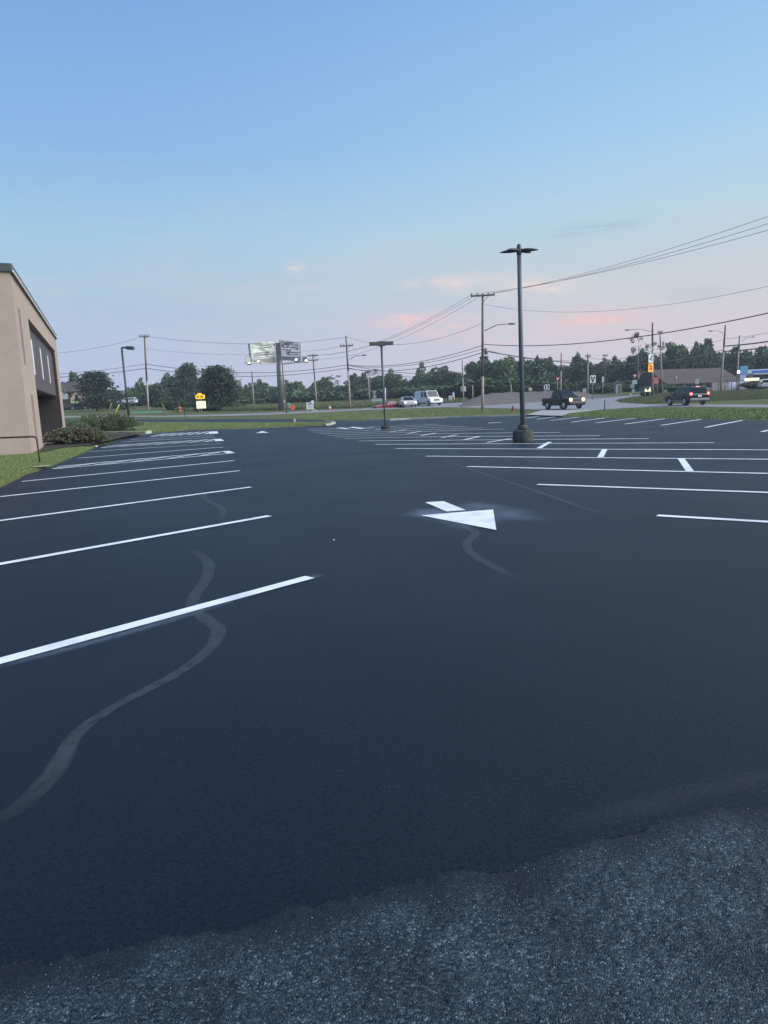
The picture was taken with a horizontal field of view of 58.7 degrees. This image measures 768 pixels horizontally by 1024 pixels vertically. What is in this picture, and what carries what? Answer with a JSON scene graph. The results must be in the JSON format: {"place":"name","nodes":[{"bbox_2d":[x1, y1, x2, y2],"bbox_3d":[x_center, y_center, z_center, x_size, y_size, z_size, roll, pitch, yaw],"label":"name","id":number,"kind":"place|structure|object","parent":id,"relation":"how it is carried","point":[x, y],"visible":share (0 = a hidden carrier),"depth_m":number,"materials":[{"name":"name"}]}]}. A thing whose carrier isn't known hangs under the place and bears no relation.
{"place":"outdoors","nodes":[
{"label":"outdoors","id":0,"kind":"place"},
{"bbox_2d":[0,445,93,485],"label":"lawn grass","id":1,"kind":"structure","parent":0,"point":[8,463],"depth_m":20.45,"materials":[{"name":"plant"}]},
{"bbox_2d":[0,415,767,965],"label":"parking lot","id":2,"kind":"structure","parent":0,"point":[240,687],"depth_m":3.53,"materials":[{"name":"asphalt"}]},
{"bbox_2d":[369,341,392,429],"bbox_3d":[-0.051,-6.968,37.987,1.320,4.926,0.468,-2,9,0],"label":"parking lot lamp","id":3,"kind":"object","parent":2,"relation":"on","point":[381,344],"visible":0.98,"depth_m":37.76,"materials":[{"name":"grey metal"}]},
{"bbox_2d":[499,244,538,442],"bbox_3d":[4.024,-4.884,20.191,0.964,5.815,0.619,-6,10,-21],"label":"parking lot lamp","id":4,"kind":"object","parent":2,"relation":"on","point":[523,433],"visible":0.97,"depth_m":20.22,"materials":[{"name":"metal"}]},
{"bbox_2d":[0,806,767,1023],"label":"old asphalt","id":5,"kind":"structure","parent":0,"point":[598,887],"depth_m":1.62,"materials":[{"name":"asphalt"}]},
{"bbox_2d":[0,389,767,487],"bbox_3d":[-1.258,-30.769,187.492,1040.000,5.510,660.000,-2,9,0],"label":"grass ground","id":6,"kind":"structure","parent":0,"point":[78,412],"depth_m":73.03,"materials":[{"name":"plant"}]},
{"bbox_2d":[0,436,40,461],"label":"pipe rail","id":7,"kind":"object","parent":6,"relation":"on","point":[35,437],"visible":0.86,"depth_m":18.98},
{"bbox_2d":[0,263,64,455],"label":"commercial building","id":8,"kind":"structure","parent":6,"relation":"on","point":[31,402],"depth_m":24.94,"materials":[{"name":"beige paint"}]},
{"bbox_2d":[61,382,89,405],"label":"gabled house","id":9,"kind":"structure","parent":6,"relation":"on","point":[67,395],"depth_m":162.17,"materials":[{"name":"grey"}]},
{"bbox_2d":[39,433,142,451],"bbox_3d":[-14.707,-3.786,35.354,4.519,0.042,23.370,-6,10,-20],"label":"mulch bed","id":10,"kind":"object","parent":6,"relation":"on","point":[46,446],"visible":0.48,"depth_m":30.36,"materials":[{"name":"soil"}]},
{"bbox_2d":[42,426,111,444],"bbox_3d":[-13.987,-3.452,31.030,3.269,0.957,2.171,-2,9,0],"label":"juniper shrub","id":11,"kind":"object","parent":10,"relation":"on","point":[74,435],"visible":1,"depth_m":30.55,"materials":[{"name":"green plant"}]},
{"bbox_2d":[69,370,135,410],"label":"broadleaf tree","id":12,"kind":"object","parent":6,"relation":"on","point":[97,396],"visible":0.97,"depth_m":124.15,"materials":[{"name":"green plant"}]},
{"bbox_2d":[65,412,143,430],"bbox_3d":[-20.251,-6.421,49.248,6.020,1.519,4.434,-2,9,0],"label":"juniper shrub","id":13,"kind":"object","parent":6,"relation":"on","point":[113,422],"visible":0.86,"depth_m":48.40,"materials":[{"name":"green plant"}]},
{"bbox_2d":[110,389,134,404],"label":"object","id":14,"kind":"object","parent":6,"relation":"on","point":[123,394],"visible":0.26,"depth_m":161.63,"materials":[{"name":"grey"}]},
{"bbox_2d":[103,430,151,433],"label":"kerb","id":15,"kind":"structure","parent":6,"relation":"on","point":[146,432],"depth_m":44.89,"materials":[{"name":"concrete"}]},
{"bbox_2d":[121,346,134,415],"bbox_3d":[-18.460,-8.948,49.871,0.944,6.162,0.400,-2,9,0],"label":"parking lot lamp","id":16,"kind":"object","parent":6,"relation":"on","point":[124,375],"visible":0.93,"depth_m":49.63,"materials":[{"name":"brown metal"}]},
{"bbox_2d":[130,384,154,406],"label":"broadleaf tree","id":17,"kind":"object","parent":6,"relation":"on","point":[141,395],"visible":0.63,"depth_m":145.96,"materials":[{"name":"green plant"}]},
{"bbox_2d":[139,334,148,410],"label":"utility pole","id":18,"kind":"object","parent":6,"relation":"on","point":[144,336],"visible":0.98,"depth_m":93.85,"materials":[{"name":"brown wood"}]},
{"bbox_2d":[150,382,175,402],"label":"broadleaf tree","id":19,"kind":"object","parent":6,"relation":"on","point":[159,393],"visible":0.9,"depth_m":144.27,"materials":[{"name":"green plant"}]},
{"bbox_2d":[150,401,180,409],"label":"bush","id":20,"kind":"object","parent":6,"relation":"on","point":[167,405],"visible":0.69,"depth_m":114.74,"materials":[{"name":"green plant"}]},
{"bbox_2d":[159,376,192,403],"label":"tree","id":21,"kind":"object","parent":6,"relation":"on","point":[174,382],"visible":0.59,"depth_m":145.85,"materials":[{"name":"green plant"}]},
{"bbox_2d":[175,362,199,404],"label":"tree","id":22,"kind":"object","parent":6,"relation":"on","point":[190,381],"visible":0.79,"depth_m":145.83,"materials":[{"name":"green plant"}]},
{"bbox_2d":[185,380,209,401],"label":"broadleaf tree","id":23,"kind":"object","parent":6,"relation":"on","point":[191,392],"visible":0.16,"depth_m":136.70,"materials":[{"name":"green plant"}]},
{"bbox_2d":[65,421,331,432],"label":"verge grass","id":24,"kind":"structure","parent":6,"relation":"on","point":[173,425],"depth_m":53.22,"materials":[{"name":"plant"}]},
{"bbox_2d":[195,393,205,412],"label":"roadside sign","id":25,"kind":"object","parent":6,"relation":"on","point":[201,404],"visible":0.93,"depth_m":95.39,"materials":[{"name":"yellow metal"}]},
{"bbox_2d":[194,405,222,410],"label":"bush","id":26,"kind":"object","parent":6,"relation":"on","point":[210,407],"visible":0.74,"depth_m":104.13,"materials":[{"name":"green plant"}]},
{"bbox_2d":[187,364,245,407],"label":"broadleaf tree","id":27,"kind":"object","parent":6,"relation":"on","point":[217,392],"visible":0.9,"depth_m":109.11,"materials":[{"name":"green plant"}]},
{"bbox_2d":[229,380,243,400],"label":"broadleaf tree","id":28,"kind":"object","parent":6,"relation":"on","point":[241,389],"visible":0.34,"depth_m":162.21,"materials":[{"name":"green plant"}]},
{"bbox_2d":[240,388,259,400],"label":"broadleaf tree","id":29,"kind":"object","parent":6,"relation":"on","point":[247,394],"visible":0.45,"depth_m":171.96,"materials":[{"name":"green plant"}]},
{"bbox_2d":[243,382,269,399],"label":"broadleaf tree","id":30,"kind":"object","parent":6,"relation":"on","point":[263,392],"visible":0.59,"depth_m":176.10,"materials":[{"name":"green plant"}]},
{"bbox_2d":[245,340,308,409],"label":"billboard","id":31,"kind":"object","parent":6,"relation":"on","point":[266,351],"visible":0.99,"depth_m":99.32,"materials":[{"name":"grey metal"}]},
{"bbox_2d":[264,391,312,403],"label":"bush","id":32,"kind":"object","parent":6,"relation":"on","point":[293,397],"visible":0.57,"depth_m":146.28,"materials":[{"name":"green plant"}]},
{"bbox_2d":[285,381,304,393],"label":"broadleaf tree","id":33,"kind":"object","parent":6,"relation":"on","point":[296,386],"visible":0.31,"depth_m":170.70,"materials":[{"name":"green plant"}]},
{"bbox_2d":[298,392,329,401],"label":"bush","id":34,"kind":"object","parent":6,"relation":"on","point":[320,396],"visible":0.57,"depth_m":149.52,"materials":[{"name":"green plant"}]},
{"bbox_2d":[174,396,467,410],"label":"meadow grass","id":35,"kind":"structure","parent":6,"relation":"on","point":[358,403],"depth_m":108.26,"materials":[{"name":"plant"}]},
{"bbox_2d":[312,379,333,401],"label":"broadleaf tree","id":36,"kind":"object","parent":6,"relation":"on","point":[326,384],"visible":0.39,"depth_m":177.82,"materials":[{"name":"green plant"}]},
{"bbox_2d":[308,390,358,401],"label":"bush","id":37,"kind":"object","parent":6,"relation":"on","point":[334,396],"visible":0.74,"depth_m":152.31,"materials":[{"name":"green plant"}]},
{"bbox_2d":[340,336,365,408],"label":"utility pole","id":38,"kind":"object","parent":6,"relation":"on","point":[346,345],"visible":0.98,"depth_m":97.72,"materials":[{"name":"brown wood"}]},
{"bbox_2d":[147,364,344,372],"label":"power line","id":39,"kind":"object","parent":38,"relation":"attached to","point":[245,372],"visible":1,"depth_m":95.96,"materials":[{"name":"black"}]},
{"bbox_2d":[147,368,345,376],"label":"power line","id":40,"kind":"object","parent":38,"relation":"attached to","point":[245,376],"visible":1,"depth_m":95.99,"materials":[{"name":"black"}]},
{"bbox_2d":[342,379,371,393],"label":"broadleaf tree","id":41,"kind":"object","parent":6,"relation":"on","point":[355,386],"visible":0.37,"depth_m":177.36,"materials":[{"name":"green plant"}]},
{"bbox_2d":[341,391,376,400],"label":"bush","id":42,"kind":"object","parent":6,"relation":"on","point":[362,397],"visible":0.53,"depth_m":154.20,"materials":[{"name":"green plant"}]},
{"bbox_2d":[355,369,380,389],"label":"thin tree","id":43,"kind":"object","parent":6,"relation":"on","point":[370,383],"visible":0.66,"depth_m":174.65,"materials":[{"name":"green plant"}]},
{"bbox_2d":[354,388,392,398],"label":"bush","id":44,"kind":"object","parent":6,"relation":"on","point":[377,392],"visible":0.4,"depth_m":154.55,"materials":[{"name":"green plant"}]},
{"bbox_2d":[371,376,392,390],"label":"broadleaf tree","id":45,"kind":"object","parent":6,"relation":"on","point":[376,384],"visible":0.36,"depth_m":168.02,"materials":[{"name":"green plant"}]},
{"bbox_2d":[371,387,418,398],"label":"bush","id":46,"kind":"object","parent":6,"relation":"on","point":[396,393],"visible":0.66,"depth_m":152.75,"materials":[{"name":"green plant"}]},
{"bbox_2d":[384,373,406,388],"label":"broadleaf tree","id":47,"kind":"object","parent":6,"relation":"on","point":[396,382],"visible":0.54,"depth_m":165.98,"materials":[{"name":"green plant"}]},
{"bbox_2d":[62,338,766,403],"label":"distant woods","id":48,"kind":"object","parent":6,"relation":"on","point":[707,341],"visible":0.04,"depth_m":184.79,"materials":[{"name":"green plant"}]},
{"bbox_2d":[419,374,433,387],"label":"broadleaf tree","id":49,"kind":"object","parent":6,"relation":"on","point":[423,383],"visible":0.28,"depth_m":161.48,"materials":[{"name":"green plant"}]},
{"bbox_2d":[417,385,451,397],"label":"bush","id":50,"kind":"object","parent":6,"relation":"on","point":[438,389],"visible":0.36,"depth_m":135.68,"materials":[{"name":"green plant"}]},
{"bbox_2d":[430,366,454,385],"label":"broadleaf tree","id":51,"kind":"object","parent":6,"relation":"on","point":[440,375],"visible":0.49,"depth_m":156.00,"materials":[{"name":"green plant"}]},
{"bbox_2d":[369,414,528,420],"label":"kerb","id":52,"kind":"structure","parent":6,"relation":"on","point":[447,417],"depth_m":53.55,"materials":[{"name":"concrete"}]},
{"bbox_2d":[443,371,461,385],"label":"broadleaf tree","id":53,"kind":"object","parent":6,"relation":"on","point":[453,377],"visible":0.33,"depth_m":154.22,"materials":[{"name":"green plant"}]},
{"bbox_2d":[438,384,473,398],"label":"bush","id":54,"kind":"object","parent":6,"relation":"on","point":[448,390],"visible":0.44,"depth_m":132.16,"materials":[{"name":"green plant"}]},
{"bbox_2d":[459,362,480,380],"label":"broadleaf tree","id":55,"kind":"object","parent":6,"relation":"on","point":[473,367],"visible":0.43,"depth_m":146.24,"materials":[{"name":"green plant"}]},
{"bbox_2d":[452,377,497,398],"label":"bush","id":56,"kind":"object","parent":6,"relation":"on","point":[469,383],"visible":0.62,"depth_m":129.02,"materials":[{"name":"green plant"}]},
{"bbox_2d":[474,362,496,387],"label":"broadleaf tree","id":57,"kind":"object","parent":6,"relation":"on","point":[490,366],"visible":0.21,"depth_m":144.13,"materials":[{"name":"green plant"}]},
{"bbox_2d":[471,292,515,409],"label":"utility pole","id":58,"kind":"object","parent":6,"relation":"on","point":[484,351],"visible":0.94,"depth_m":71.01,"materials":[{"name":"brown wood"}]},
{"bbox_2d":[488,349,723,364],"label":"power line","id":59,"kind":"object","parent":58,"relation":"attached to","point":[599,364],"visible":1,"depth_m":87.43,"materials":[{"name":"black"}]},
{"bbox_2d":[483,313,767,345],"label":"power line","id":60,"kind":"object","parent":58,"relation":"attached to","point":[633,337],"visible":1,"depth_m":50.66,"materials":[{"name":"black"}]},
{"bbox_2d":[489,224,765,293],"bbox_3d":[18.457,-19.059,50.707,0.025,1.287,42.682,-6,10,-21],"label":"power line","id":61,"kind":"object","parent":58,"relation":"attached to","point":[646,259],"visible":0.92,"depth_m":48.80,"materials":[{"name":"black"}]},
{"bbox_2d":[476,376,518,392],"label":"bush","id":62,"kind":"object","parent":6,"relation":"on","point":[503,385],"visible":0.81,"depth_m":125.32,"materials":[{"name":"green plant"}]},
{"bbox_2d":[489,357,517,380],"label":"broadleaf tree","id":63,"kind":"object","parent":6,"relation":"on","point":[504,370],"visible":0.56,"depth_m":138.19,"materials":[{"name":"green plant"}]},
{"bbox_2d":[513,362,530,377],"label":"broadleaf tree","id":64,"kind":"object","parent":6,"relation":"on","point":[526,369],"visible":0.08,"depth_m":144.50,"materials":[{"name":"green plant"}]},
{"bbox_2d":[510,377,536,391],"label":"bush","id":65,"kind":"object","parent":6,"relation":"on","point":[526,385],"visible":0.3,"depth_m":125.17,"materials":[{"name":"green plant"}]},
{"bbox_2d":[305,407,767,419],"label":"verge grass","id":66,"kind":"structure","parent":6,"relation":"on","point":[754,413],"depth_m":46.55,"materials":[{"name":"plant"}]},
{"bbox_2d":[524,358,554,378],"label":"broadleaf tree","id":67,"kind":"object","parent":6,"relation":"on","point":[538,369],"visible":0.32,"depth_m":146.28,"materials":[{"name":"green plant"}]},
{"bbox_2d":[462,390,618,406],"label":"road","id":68,"kind":"structure","parent":6,"relation":"on","point":[507,398],"depth_m":95.23,"materials":[{"name":"asphalt"}]},
{"bbox_2d":[525,375,556,391],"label":"bush","id":69,"kind":"object","parent":6,"relation":"on","point":[541,381],"visible":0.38,"depth_m":127.45,"materials":[{"name":"green plant"}]},
{"bbox_2d":[544,362,564,378],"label":"broadleaf tree","id":70,"kind":"object","parent":6,"relation":"on","point":[551,367],"visible":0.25,"depth_m":156.38,"materials":[{"name":"green plant"}]},
{"bbox_2d":[539,378,570,391],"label":"bush","id":71,"kind":"object","parent":6,"relation":"on","point":[568,383],"visible":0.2,"depth_m":131.58,"materials":[{"name":"green plant"}]},
{"bbox_2d":[529,409,601,415],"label":"exit drive","id":72,"kind":"structure","parent":6,"relation":"on","point":[554,412],"depth_m":54.86,"materials":[{"name":"concrete"}]},
{"bbox_2d":[562,365,574,384],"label":"broadleaf tree","id":73,"kind":"object","parent":6,"relation":"on","point":[567,369],"visible":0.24,"depth_m":160.85,"materials":[{"name":"green plant"}]},
{"bbox_2d":[563,381,600,392],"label":"bush","id":74,"kind":"object","parent":6,"relation":"on","point":[577,387],"visible":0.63,"depth_m":135.86,"materials":[{"name":"green plant"}]},
{"bbox_2d":[570,358,596,383],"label":"broadleaf tree","id":75,"kind":"object","parent":6,"relation":"on","point":[579,373],"visible":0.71,"depth_m":154.10,"materials":[{"name":"green plant"}]},
{"bbox_2d":[591,364,611,383],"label":"broadleaf tree","id":76,"kind":"object","parent":6,"relation":"on","point":[596,368],"visible":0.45,"depth_m":165.13,"materials":[{"name":"green plant"}]},
{"bbox_2d":[599,361,617,382],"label":"broadleaf tree","id":77,"kind":"object","parent":6,"relation":"on","point":[609,370],"visible":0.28,"depth_m":174.21,"materials":[{"name":"green plant"}]},
{"bbox_2d":[594,384,628,393],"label":"bush","id":78,"kind":"object","parent":6,"relation":"on","point":[607,389],"visible":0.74,"depth_m":137.18,"materials":[{"name":"green plant"}]},
{"bbox_2d":[611,361,626,381],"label":"broadleaf tree","id":79,"kind":"object","parent":6,"relation":"on","point":[617,374],"visible":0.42,"depth_m":168.19,"materials":[{"name":"green plant"}]},
{"bbox_2d":[621,355,637,382],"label":"pine tree","id":80,"kind":"object","parent":6,"relation":"on","point":[629,360],"visible":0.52,"depth_m":161.26,"materials":[{"name":"green plant"}]},
{"bbox_2d":[627,332,650,379],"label":"thin tree","id":81,"kind":"object","parent":6,"relation":"on","point":[636,334],"visible":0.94,"depth_m":151.56,"materials":[{"name":"green plant"}]},
{"bbox_2d":[625,322,653,394],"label":"utility pole","id":82,"kind":"object","parent":6,"relation":"on","point":[652,353],"visible":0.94,"depth_m":101.58,"materials":[{"name":"brown wood"}]},
{"bbox_2d":[626,352,659,379],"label":"pine tree","id":83,"kind":"object","parent":6,"relation":"on","point":[643,355],"visible":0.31,"depth_m":156.49,"materials":[{"name":"green plant"}]},
{"bbox_2d":[647,384,670,392],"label":"bush","id":84,"kind":"object","parent":6,"relation":"on","point":[665,387],"visible":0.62,"depth_m":119.61,"materials":[{"name":"green plant"}]},
{"bbox_2d":[662,347,687,368],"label":"broadleaf tree","id":85,"kind":"object","parent":6,"relation":"on","point":[677,364],"visible":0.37,"depth_m":155.52,"materials":[{"name":"green plant"}]},
{"bbox_2d":[635,368,741,390],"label":"long building","id":86,"kind":"structure","parent":6,"relation":"on","point":[706,377],"depth_m":142.52,"materials":[{"name":"brown"}]},
{"bbox_2d":[684,346,724,368],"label":"broadleaf tree","id":87,"kind":"object","parent":6,"relation":"on","point":[698,361],"visible":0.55,"depth_m":155.22,"materials":[{"name":"green plant"}]},
{"bbox_2d":[709,325,725,390],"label":"utility pole","id":88,"kind":"object","parent":6,"relation":"on","point":[722,365],"visible":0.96,"depth_m":113.65,"materials":[{"name":"brown wood"}]},
{"bbox_2d":[711,380,750,390],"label":"board fence","id":89,"kind":"object","parent":6,"relation":"on","point":[731,385],"visible":0.56,"depth_m":121.94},
{"bbox_2d":[724,352,756,380],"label":"broadleaf tree","id":90,"kind":"object","parent":6,"relation":"on","point":[732,368],"visible":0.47,"depth_m":161.12,"materials":[{"name":"green plant"}]},
{"bbox_2d":[737,366,747,381],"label":"pylon sign","id":91,"kind":"object","parent":6,"relation":"on","point":[743,370],"visible":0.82,"depth_m":124.63,"materials":[{"name":"blue"}]},
{"bbox_2d":[735,347,767,368],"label":"broadleaf tree","id":92,"kind":"object","parent":6,"relation":"on","point":[755,353],"visible":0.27,"depth_m":163.15,"materials":[{"name":"green plant"}]},
{"bbox_2d":[737,381,767,388],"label":"bush","id":93,"kind":"object","parent":6,"relation":"on","point":[747,385],"visible":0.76,"depth_m":120.11,"materials":[{"name":"green plant"}]},
{"bbox_2d":[746,368,767,381],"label":"fuel canopy","id":94,"kind":"object","parent":6,"relation":"on","point":[760,374],"visible":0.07,"depth_m":131.21,"materials":[{"name":"white"}]},
{"bbox_2d":[755,353,767,368],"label":"broadleaf tree","id":95,"kind":"object","parent":6,"relation":"on","point":[763,362],"visible":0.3,"depth_m":161.42,"materials":[{"name":"green plant"}]},
{"bbox_3d":[26.367,-10.708,31.768,2.116,12.318,1.297,-2,9,0],"label":"utility pole","id":96,"kind":"object","parent":6,"relation":"on","visible":0},
{"bbox_2d":[478,230,767,293],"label":"power line","id":97,"kind":"object","parent":96,"relation":"attached to","point":[635,264],"visible":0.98,"depth_m":49.55,"materials":[{"name":"black"}]},
{"bbox_2d":[0,0,767,393],"label":"sky","id":98,"kind":"structure","parent":0,"point":[240,173],"materials":[{"name":"blue"}]},
{"bbox_2d":[64,395,767,416],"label":"road","id":99,"kind":"structure","parent":0,"point":[598,403],"depth_m":81.23,"materials":[{"name":"asphalt"}]},
{"bbox_2d":[371,401,401,407],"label":"car","id":100,"kind":"object","parent":99,"relation":"on","point":[390,404],"visible":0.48,"depth_m":97.14,"materials":[{"name":"red paint"}]},
{"bbox_2d":[398,396,416,406],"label":"car","id":101,"kind":"object","parent":99,"relation":"on","point":[409,400],"visible":0.99,"depth_m":94.74,"materials":[{"name":"grey paint"}]},
{"bbox_2d":[414,390,442,405],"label":"van","id":102,"kind":"object","parent":99,"relation":"on","point":[429,397],"visible":0.94,"depth_m":98.33,"materials":[{"name":"white paint"}]},
{"bbox_2d":[542,390,585,409],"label":"pickup truck","id":103,"kind":"object","parent":99,"relation":"on","point":[562,399],"visible":1,"depth_m":65.36,"materials":[{"name":"black paint"}]},
{"bbox_2d":[665,386,709,405],"bbox_3d":[27.582,-10.591,62.288,2.270,1.680,4.690,-3,9,-4],"label":"suv","id":104,"kind":"object","parent":99,"relation":"on","point":[685,396],"visible":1,"depth_m":60.48,"materials":[{"name":"black paint"}]},
{"bbox_2d":[613,380,622,393],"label":"garden shed","id":105,"kind":"structure","parent":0,"point":[617,386],"depth_m":129.59,"materials":[{"name":"grey"}]},
{"bbox_2d":[612,388,767,403],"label":"meadow grass","id":106,"kind":"structure","parent":0,"point":[743,394],"depth_m":85.16,"materials":[{"name":"plant"}]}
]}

